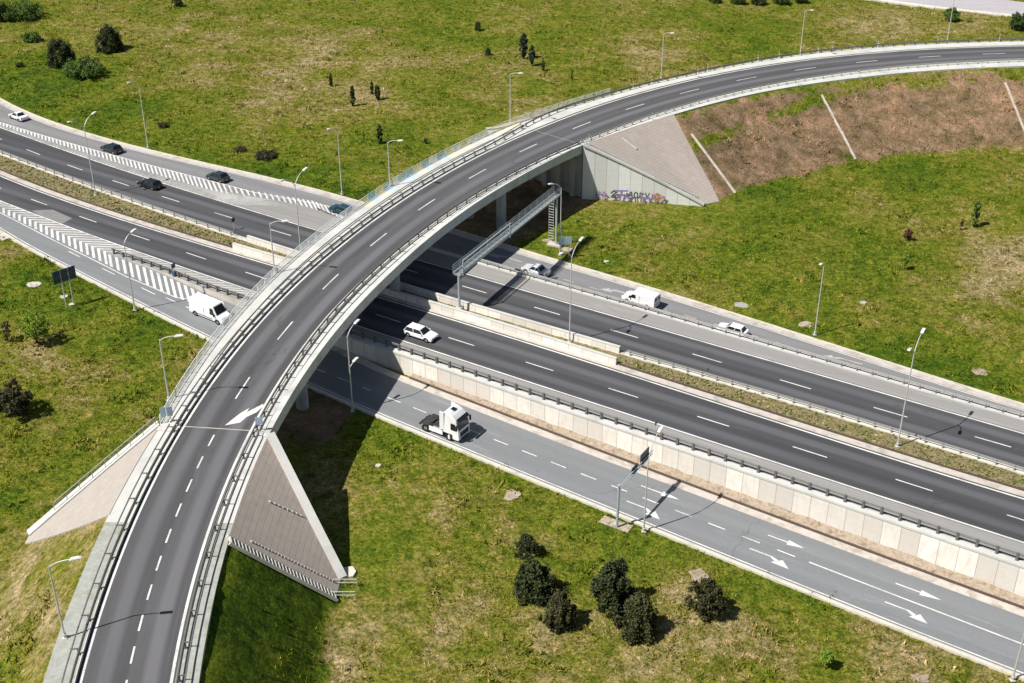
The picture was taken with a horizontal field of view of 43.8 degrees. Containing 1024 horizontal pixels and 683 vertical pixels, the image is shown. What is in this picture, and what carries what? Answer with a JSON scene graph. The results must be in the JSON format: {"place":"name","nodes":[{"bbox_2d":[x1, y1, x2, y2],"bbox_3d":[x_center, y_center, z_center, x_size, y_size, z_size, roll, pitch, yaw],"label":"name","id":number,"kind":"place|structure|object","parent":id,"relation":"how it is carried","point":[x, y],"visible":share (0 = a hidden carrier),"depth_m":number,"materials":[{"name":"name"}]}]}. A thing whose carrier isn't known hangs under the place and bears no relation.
{"place":"outdoors","nodes":[
{"label":"outdoors","id":0,"kind":"place"},
{"bbox_2d":[43,522,128,682],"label":"overpass left shoulder","id":1,"kind":"object","parent":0,"point":[57,662],"visible":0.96,"depth_m":112.43},
{"bbox_2d":[48,556,81,639],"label":"street lamp","id":2,"kind":"object","parent":1,"relation":"on","point":[64,635],"visible":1,"depth_m":106.71,"materials":[{"name":"metal"}]},
{"bbox_2d":[61,424,175,682],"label":"guardrail","id":3,"kind":"object","parent":1,"relation":"on","point":[112,558],"visible":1,"depth_m":117.75,"materials":[{"name":"metal"}]},
{"bbox_2d":[179,523,232,682],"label":"overpass right shoulder","id":4,"kind":"object","parent":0,"point":[197,650],"visible":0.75,"depth_m":112.32},
{"bbox_2d":[175,429,259,682],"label":"guardrail","id":5,"kind":"object","parent":4,"relation":"on","point":[184,642],"visible":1,"depth_m":117.72,"materials":[{"name":"metal"}]},
{"bbox_2d":[0,0,1023,682],"bbox_3d":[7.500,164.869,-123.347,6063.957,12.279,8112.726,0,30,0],"label":"ground","id":6,"kind":"structure","parent":0,"point":[382,534],"depth_m":190.23,"materials":[{"name":"green plant"}]},
{"bbox_2d":[0,321,12,341],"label":"round bush","id":7,"kind":"object","parent":6,"relation":"on","point":[6,330],"visible":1,"depth_m":167.39,"materials":[{"name":"green plant"}]},
{"bbox_2d":[0,378,34,415],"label":"twiggy shrub","id":8,"kind":"object","parent":6,"relation":"on","point":[18,400],"visible":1,"depth_m":152.77,"materials":[{"name":"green plant"}]},
{"bbox_2d":[0,0,43,22],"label":"round bush","id":9,"kind":"object","parent":6,"relation":"on","point":[28,9],"visible":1,"depth_m":300.76,"materials":[{"name":"green plant"}]},
{"bbox_2d":[19,30,40,42],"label":"round bush","id":10,"kind":"object","parent":6,"relation":"on","point":[28,37],"visible":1,"depth_m":286.21,"materials":[{"name":"green plant"}]},
{"bbox_2d":[19,308,49,342],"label":"round bush","id":11,"kind":"object","parent":6,"relation":"on","point":[35,323],"visible":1,"depth_m":166.56,"materials":[{"name":"green plant"}]},
{"bbox_2d":[45,36,76,68],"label":"evergreen bush","id":12,"kind":"object","parent":6,"relation":"on","point":[64,51],"visible":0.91,"depth_m":268.27,"materials":[{"name":"green plant"}]},
{"bbox_2d":[52,265,76,306],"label":"road sign","id":13,"kind":"object","parent":6,"relation":"on","point":[64,275],"visible":1,"depth_m":175.11,"materials":[{"name":"metal"}]},
{"bbox_2d":[61,53,107,80],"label":"round bush","id":14,"kind":"object","parent":6,"relation":"on","point":[84,66],"visible":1,"depth_m":262.47,"materials":[{"name":"green plant"}]},
{"bbox_2d":[25,429,156,543],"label":"paved slope","id":15,"kind":"structure","parent":6,"relation":"on","point":[95,500],"depth_m":132.32,"materials":[{"name":"concrete"}]},
{"bbox_2d":[27,417,159,535],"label":"wing wall","id":16,"kind":"structure","parent":6,"relation":"on","point":[78,489],"depth_m":136.59,"materials":[{"name":"concrete"}]},
{"bbox_2d":[92,22,124,54],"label":"evergreen bush","id":17,"kind":"object","parent":6,"relation":"on","point":[104,40],"visible":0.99,"depth_m":278.33,"materials":[{"name":"green plant"}]},
{"bbox_2d":[123,228,136,310],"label":"street lamp","id":18,"kind":"object","parent":6,"relation":"on","point":[132,231],"visible":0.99,"depth_m":173.75,"materials":[{"name":"metal"}]},
{"bbox_2d":[253,147,277,161],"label":"shrub","id":19,"kind":"object","parent":6,"relation":"on","point":[265,155],"visible":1,"depth_m":224.56,"materials":[{"name":"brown plant"}]},
{"bbox_2d":[226,534,337,601],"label":"stairs","id":20,"kind":"structure","parent":6,"relation":"on","point":[270,563],"depth_m":123.93,"materials":[{"name":"stone"}]},
{"bbox_2d":[230,438,340,595],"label":"paved slope","id":21,"kind":"structure","parent":6,"relation":"on","point":[271,520],"depth_m":128.84,"materials":[{"name":"concrete"}]},
{"bbox_2d":[266,432,346,580],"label":"wing wall","id":22,"kind":"structure","parent":6,"relation":"on","point":[307,507],"depth_m":133.02,"materials":[{"name":"concrete"}]},
{"bbox_2d":[343,566,355,578],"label":"drain inlet","id":23,"kind":"object","parent":6,"relation":"on","point":[350,571],"visible":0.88,"depth_m":131.68,"materials":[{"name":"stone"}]},
{"bbox_2d":[347,319,359,412],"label":"street lamp","id":24,"kind":"object","parent":6,"relation":"on","point":[355,360],"visible":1,"depth_m":155.19,"materials":[{"name":"metal"}]},
{"bbox_2d":[156,123,586,437],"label":"road bridge","id":25,"kind":"structure","parent":6,"relation":"on","point":[563,170],"depth_m":175.88,"materials":[{"name":"concrete"}]},
{"bbox_2d":[159,406,172,422],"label":"road sign","id":26,"kind":"object","parent":25,"relation":"on","point":[168,410],"visible":1,"depth_m":137.20,"materials":[{"name":"metal"}]},
{"bbox_2d":[159,334,182,403],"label":"street lamp","id":27,"kind":"object","parent":25,"relation":"on","point":[177,335],"visible":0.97,"depth_m":139.75,"materials":[{"name":"metal"}]},
{"bbox_2d":[105,97,610,521],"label":"overpass left shoulder","id":28,"kind":"object","parent":25,"relation":"on","point":[119,506],"visible":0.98,"depth_m":162.37},
{"bbox_2d":[170,124,523,425],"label":"guardrail","id":29,"kind":"object","parent":28,"relation":"on","point":[261,313],"visible":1,"depth_m":169.54,"materials":[{"name":"metal"}]},
{"bbox_2d":[159,88,609,423],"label":"bridge railing","id":30,"kind":"object","parent":25,"relation":"on","point":[338,219],"visible":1,"depth_m":179.38,"materials":[{"name":"metal"}]},
{"bbox_2d":[254,141,582,430],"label":"guardrail","id":31,"kind":"object","parent":25,"relation":"on","point":[345,302],"visible":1,"depth_m":168.38,"materials":[{"name":"metal"}]},
{"bbox_2d":[217,115,661,522],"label":"overpass right shoulder","id":32,"kind":"object","parent":25,"relation":"on","point":[241,483],"visible":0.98,"depth_m":147.74},
{"bbox_2d":[453,186,562,309],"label":"sign gantry","id":33,"kind":"object","parent":6,"relation":"on","point":[463,268],"visible":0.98,"depth_m":182.19,"materials":[{"name":"grey metal"}]},
{"bbox_2d":[0,175,1023,543],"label":"southern carriageway","id":34,"kind":"structure","parent":6,"relation":"on","point":[954,499],"depth_m":157.17,"materials":[{"name":"asphalt"}]},
{"bbox_2d":[403,322,438,342],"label":"car","id":35,"kind":"object","parent":34,"relation":"on","point":[426,334],"visible":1,"depth_m":167.94,"materials":[{"name":"white paint"}]},
{"bbox_2d":[0,127,1023,471],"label":"northern carriageway","id":36,"kind":"structure","parent":6,"relation":"on","point":[922,419],"depth_m":171.56,"materials":[{"name":"asphalt"}]},
{"bbox_2d":[136,177,162,190],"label":"car","id":37,"kind":"object","parent":36,"relation":"on","point":[152,184],"visible":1,"depth_m":211.91,"materials":[{"name":"black paint"}]},
{"bbox_2d":[0,126,1023,431],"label":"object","id":38,"kind":"object","parent":6,"relation":"on","point":[304,216],"visible":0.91,"depth_m":172.78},
{"bbox_2d":[0,202,1023,560],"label":"southern shoulder","id":39,"kind":"object","parent":6,"relation":"on","point":[918,514],"visible":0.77,"depth_m":147.82},
{"bbox_2d":[111,248,249,300],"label":"guardrail","id":40,"kind":"object","parent":39,"relation":"on","point":[179,273],"visible":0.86,"depth_m":183.65,"materials":[{"name":"metal"}]},
{"bbox_2d":[0,155,1023,487],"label":"median strip base","id":41,"kind":"object","parent":6,"relation":"on","point":[770,405],"visible":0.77,"depth_m":158.54,"materials":[{"name":"concrete"}]},
{"bbox_2d":[67,111,97,195],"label":"street lamp","id":42,"kind":"object","parent":41,"relation":"on","point":[95,193],"visible":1,"depth_m":205.82,"materials":[{"name":"metal"}]},
{"bbox_2d":[0,150,233,235],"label":"guardrail","id":43,"kind":"object","parent":41,"relation":"on","point":[121,195],"visible":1,"depth_m":208.49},
{"bbox_2d":[279,167,307,246],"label":"street lamp","id":44,"kind":"object","parent":41,"relation":"on","point":[304,169],"visible":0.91,"depth_m":182.15,"materials":[{"name":"metal"}]},
{"bbox_2d":[232,243,616,364],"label":"concrete barrier","id":45,"kind":"object","parent":41,"relation":"on","point":[543,338],"visible":0.71,"depth_m":171.74,"materials":[{"name":"concrete"}]},
{"bbox_2d":[247,235,620,353],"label":"concrete barrier","id":46,"kind":"object","parent":41,"relation":"on","point":[542,327],"visible":0.66,"depth_m":173.25,"materials":[{"name":"concrete"}]},
{"bbox_2d":[0,170,1023,496],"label":"median gutter","id":47,"kind":"object","parent":41,"relation":"on","point":[804,426],"visible":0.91,"depth_m":160.15,"materials":[{"name":"concrete"}]},
{"bbox_2d":[0,156,1023,488],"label":"median weeds","id":48,"kind":"object","parent":41,"relation":"on","point":[198,232],"visible":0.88,"depth_m":159.55,"materials":[{"name":"green plant"}]},
{"bbox_2d":[0,153,1023,474],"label":"median kerb","id":49,"kind":"structure","parent":41,"relation":"on","point":[620,353],"depth_m":157.72,"materials":[{"name":"concrete"}]},
{"bbox_2d":[0,169,1023,490],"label":"median kerb","id":50,"kind":"structure","parent":41,"relation":"on","point":[622,365],"depth_m":154.40,"materials":[{"name":"concrete"}]},
{"bbox_2d":[559,236,583,341],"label":"street lamp","id":51,"kind":"object","parent":41,"relation":"on","point":[561,253],"visible":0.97,"depth_m":163.54,"materials":[{"name":"metal"}]},
{"bbox_2d":[627,350,1023,470],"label":"guardrail","id":52,"kind":"object","parent":41,"relation":"on","point":[853,416],"visible":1,"depth_m":152.11,"materials":[{"name":"metal"}]},
{"bbox_2d":[895,328,925,447],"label":"street lamp","id":53,"kind":"object","parent":41,"relation":"on","point":[909,350],"visible":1,"depth_m":142.53,"materials":[{"name":"metal"}]},
{"bbox_2d":[504,489,520,500],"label":"bare stone patch","id":54,"kind":"object","parent":6,"relation":"on","point":[510,493],"visible":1,"depth_m":143.48,"materials":[{"name":"stone"}]},
{"bbox_2d":[519,33,528,58],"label":"young pine","id":55,"kind":"object","parent":6,"relation":"on","point":[523,46],"visible":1,"depth_m":274.05,"materials":[{"name":"green plant"}]},
{"bbox_2d":[511,531,540,561],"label":"evergreen bush","id":56,"kind":"object","parent":6,"relation":"on","point":[524,542],"visible":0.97,"depth_m":133.69,"materials":[{"name":"green plant"}]},
{"bbox_2d":[512,552,557,607],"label":"evergreen bush","id":57,"kind":"object","parent":6,"relation":"on","point":[533,573],"visible":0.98,"depth_m":127.75,"materials":[{"name":"green plant"}]},
{"bbox_2d":[538,586,579,633],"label":"evergreen bush","id":58,"kind":"object","parent":6,"relation":"on","point":[556,606],"visible":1,"depth_m":124.03,"materials":[{"name":"green plant"}]},
{"bbox_2d":[559,237,571,257],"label":"road sign","id":59,"kind":"object","parent":6,"relation":"on","point":[565,240],"visible":1,"depth_m":194.10,"materials":[{"name":"metal"}]},
{"bbox_2d":[589,549,636,619],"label":"evergreen bush","id":60,"kind":"object","parent":6,"relation":"on","point":[608,581],"visible":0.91,"depth_m":125.77,"materials":[{"name":"green plant"}]},
{"bbox_2d":[599,515,632,532],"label":"concrete footing","id":61,"kind":"object","parent":6,"relation":"on","point":[622,526],"visible":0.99,"depth_m":139.16,"materials":[{"name":"concrete"}]},
{"bbox_2d":[616,447,652,527],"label":"cantilever sign","id":62,"kind":"object","parent":6,"relation":"on","point":[644,455],"visible":0.93,"depth_m":138.61,"materials":[{"name":"grey metal"}]},
{"bbox_2d":[611,586,660,646],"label":"evergreen bush","id":63,"kind":"object","parent":6,"relation":"on","point":[643,614],"visible":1,"depth_m":122.56,"materials":[{"name":"green plant"}]},
{"bbox_2d":[582,138,704,205],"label":"wing wall","id":64,"kind":"structure","parent":6,"relation":"on","point":[605,176],"depth_m":212.83,"materials":[{"name":"concrete"}]},
{"bbox_2d":[582,114,719,204],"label":"paved slope","id":65,"kind":"structure","parent":6,"relation":"on","point":[663,147],"depth_m":216.06,"materials":[{"name":"concrete"}]},
{"bbox_2d":[641,426,663,532],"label":"street lamp","id":66,"kind":"object","parent":6,"relation":"on","point":[643,529],"visible":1,"depth_m":135.32,"materials":[{"name":"metal"}]},
{"bbox_2d":[688,568,708,580],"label":"bare soil patch","id":67,"kind":"object","parent":6,"relation":"on","point":[698,571],"visible":0.62,"depth_m":132.03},
{"bbox_2d":[684,575,729,622],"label":"evergreen bush","id":68,"kind":"object","parent":6,"relation":"on","point":[708,592],"visible":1,"depth_m":125.02,"materials":[{"name":"green plant"}]},
{"bbox_2d":[690,133,735,192],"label":"drain chute","id":69,"kind":"object","parent":6,"relation":"on","point":[713,163],"visible":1,"depth_m":219.53,"materials":[{"name":"concrete"}]},
{"bbox_2d":[409,377,1023,608],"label":"drainage channel","id":70,"kind":"object","parent":6,"relation":"on","point":[762,511],"visible":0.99,"depth_m":142.83,"materials":[{"name":"concrete"}]},
{"bbox_2d":[411,373,1023,605],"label":"soil berm","id":71,"kind":"structure","parent":6,"relation":"on","point":[918,562],"depth_m":142.10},
{"bbox_2d":[813,263,823,335],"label":"street lamp","id":72,"kind":"object","parent":6,"relation":"on","point":[814,334],"visible":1,"depth_m":173.70,"materials":[{"name":"metal"}]},
{"bbox_2d":[820,648,834,668],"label":"sapling","id":73,"kind":"object","parent":6,"relation":"on","point":[826,655],"visible":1,"depth_m":119.74,"materials":[{"name":"green plant"}]},
{"bbox_2d":[821,94,856,159],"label":"drain chute","id":74,"kind":"object","parent":6,"relation":"on","point":[837,124],"visible":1,"depth_m":233.77,"materials":[{"name":"concrete"}]},
{"bbox_2d":[909,673,928,682],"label":"bare soil patch","id":75,"kind":"object","parent":6,"relation":"on","point":[923,678],"visible":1,"depth_m":119.89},
{"bbox_2d":[867,0,1022,16],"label":"road verge","id":76,"kind":"structure","parent":6,"relation":"on","point":[939,7],"depth_m":319.84,"materials":[{"name":"stone"}]},
{"bbox_2d":[943,6,961,21],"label":"round bush","id":77,"kind":"object","parent":6,"relation":"on","point":[948,12],"visible":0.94,"depth_m":308.97,"materials":[{"name":"green plant"}]},
{"bbox_2d":[971,201,981,226],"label":"young tree","id":78,"kind":"object","parent":6,"relation":"on","point":[977,206],"visible":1,"depth_m":206.73,"materials":[{"name":"green plant"}]},
{"bbox_2d":[1004,82,1023,130],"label":"drain chute","id":79,"kind":"object","parent":6,"relation":"on","point":[1014,105],"visible":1,"depth_m":242.55,"materials":[{"name":"concrete"}]},
{"bbox_2d":[1008,11,1023,29],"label":"round bush","id":80,"kind":"object","parent":6,"relation":"on","point":[1016,22],"visible":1,"depth_m":303.29,"materials":[{"name":"green plant"}]},
{"bbox_2d":[1009,634,1023,681],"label":"street lamp","id":81,"kind":"object","parent":6,"relation":"on","point":[1012,679],"visible":1,"depth_m":118.83,"materials":[{"name":"metal"}]},
{"bbox_2d":[0,204,1023,674],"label":"southern slip road","id":82,"kind":"structure","parent":0,"point":[972,626],"depth_m":143.34,"materials":[{"name":"asphalt"}]},
{"bbox_2d":[188,292,231,324],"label":"van","id":83,"kind":"object","parent":82,"relation":"on","point":[210,308],"visible":0.89,"depth_m":174.54,"materials":[{"name":"white paint"}]},
{"bbox_2d":[419,401,470,440],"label":"lorry","id":84,"kind":"object","parent":82,"relation":"on","point":[452,421],"visible":1,"depth_m":151.97,"materials":[{"name":"white paint"}]},
{"bbox_2d":[0,230,1023,680],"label":"southern slip road kerb","id":85,"kind":"structure","parent":82,"relation":"on","point":[728,560],"depth_m":140.91,"materials":[{"name":"concrete"}]},
{"bbox_2d":[331,345,1023,616],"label":"southern slip road gutter","id":86,"kind":"object","parent":82,"relation":"on","point":[773,520],"visible":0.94,"depth_m":144.26,"materials":[{"name":"concrete"}]},
{"bbox_2d":[0,103,1023,415],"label":"northern slip road","id":87,"kind":"structure","parent":0,"point":[164,167],"depth_m":206.45,"materials":[{"name":"asphalt"}]},
{"bbox_2d":[8,111,28,121],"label":"car","id":88,"kind":"object","parent":87,"relation":"on","point":[19,116],"visible":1,"depth_m":240.83,"materials":[{"name":"white paint"}]},
{"bbox_2d":[100,142,122,154],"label":"car","id":89,"kind":"object","parent":87,"relation":"on","point":[114,148],"visible":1,"depth_m":226.01,"materials":[{"name":"grey paint"}]},
{"bbox_2d":[205,171,229,182],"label":"car","id":90,"kind":"object","parent":87,"relation":"on","point":[220,176],"visible":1,"depth_m":214.61,"materials":[{"name":"green paint"}]},
{"bbox_2d":[328,203,351,215],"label":"car","id":91,"kind":"object","parent":87,"relation":"on","point":[338,208],"visible":0.69,"depth_m":204.76,"materials":[{"name":"blue paint"}]},
{"bbox_2d":[0,99,1023,409],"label":"northern slip road gutter","id":92,"kind":"object","parent":87,"relation":"on","point":[876,361],"visible":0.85,"depth_m":189.41,"materials":[{"name":"concrete"}]},
{"bbox_2d":[0,98,1023,404],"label":"northern slip road kerb","id":93,"kind":"structure","parent":87,"relation":"on","point":[556,260],"depth_m":190.16,"materials":[{"name":"concrete"}]},
{"bbox_2d":[521,263,551,277],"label":"car","id":94,"kind":"object","parent":87,"relation":"on","point":[540,269],"visible":0.81,"depth_m":189.89,"materials":[{"name":"silver metal"}]},
{"bbox_2d":[621,287,660,308],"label":"van","id":95,"kind":"object","parent":87,"relation":"on","point":[644,296],"visible":0.79,"depth_m":181.51,"materials":[{"name":"white paint"}]},
{"bbox_2d":[715,322,749,335],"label":"car","id":96,"kind":"object","parent":87,"relation":"on","point":[737,327],"visible":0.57,"depth_m":175.03,"materials":[{"name":"white paint"}]},
{"bbox_2d":[70,228,1022,543],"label":"motorway embankment","id":97,"kind":"structure","parent":0,"point":[222,296],"depth_m":181.12,"materials":[{"name":"concrete"}]},
{"bbox_2d":[334,332,1023,596],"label":"retaining wall","id":98,"kind":"structure","parent":97,"relation":"on","point":[1003,571],"depth_m":143.16,"materials":[{"name":"concrete"}]},
{"bbox_2d":[347,328,1023,560],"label":"guardrail","id":99,"kind":"object","parent":98,"relation":"on","point":[558,400],"visible":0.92,"depth_m":145.20,"materials":[{"name":"metal"}]},
{"bbox_2d":[427,247,1023,419],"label":"retaining wall","id":100,"kind":"structure","parent":97,"relation":"on","point":[847,367],"depth_m":168.13,"materials":[{"name":"concrete"}]},
{"bbox_2d":[461,253,1023,417],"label":"guardrail","id":101,"kind":"object","parent":100,"relation":"on","point":[822,356],"visible":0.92,"depth_m":166.55,"materials":[{"name":"metal"}]},
{"bbox_2d":[76,46,1023,682],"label":"overpass road","id":102,"kind":"structure","parent":0,"point":[138,630],"depth_m":145.60,"materials":[{"name":"asphalt"}]},
{"bbox_2d":[74,45,1023,682],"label":"overpass kerb","id":103,"kind":"structure","parent":102,"relation":"on","point":[310,269],"depth_m":159.63,"materials":[{"name":"concrete"}]},
{"bbox_2d":[175,60,1023,680],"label":"overpass kerb","id":104,"kind":"structure","parent":102,"relation":"on","point":[507,178],"depth_m":201.09,"materials":[{"name":"concrete"}]},
{"bbox_2d":[603,41,1023,99],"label":"overpass left shoulder","id":105,"kind":"object","parent":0,"point":[763,62],"visible":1,"depth_m":252.98},
{"bbox_2d":[525,38,1023,126],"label":"guardrail","id":106,"kind":"object","parent":105,"relation":"on","point":[714,67],"visible":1,"depth_m":249.32,"materials":[{"name":"metal"}]},
{"bbox_2d":[658,61,1023,117],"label":"overpass right shoulder","id":107,"kind":"object","parent":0,"point":[969,66],"visible":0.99,"depth_m":242.00},
{"bbox_2d":[580,58,1023,142],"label":"guardrail","id":108,"kind":"object","parent":107,"relation":"on","point":[751,88],"visible":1,"depth_m":237.76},
{"bbox_2d":[894,0,1023,13],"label":"road","id":109,"kind":"structure","parent":0,"point":[1004,6],"depth_m":322.71,"materials":[{"name":"asphalt"}]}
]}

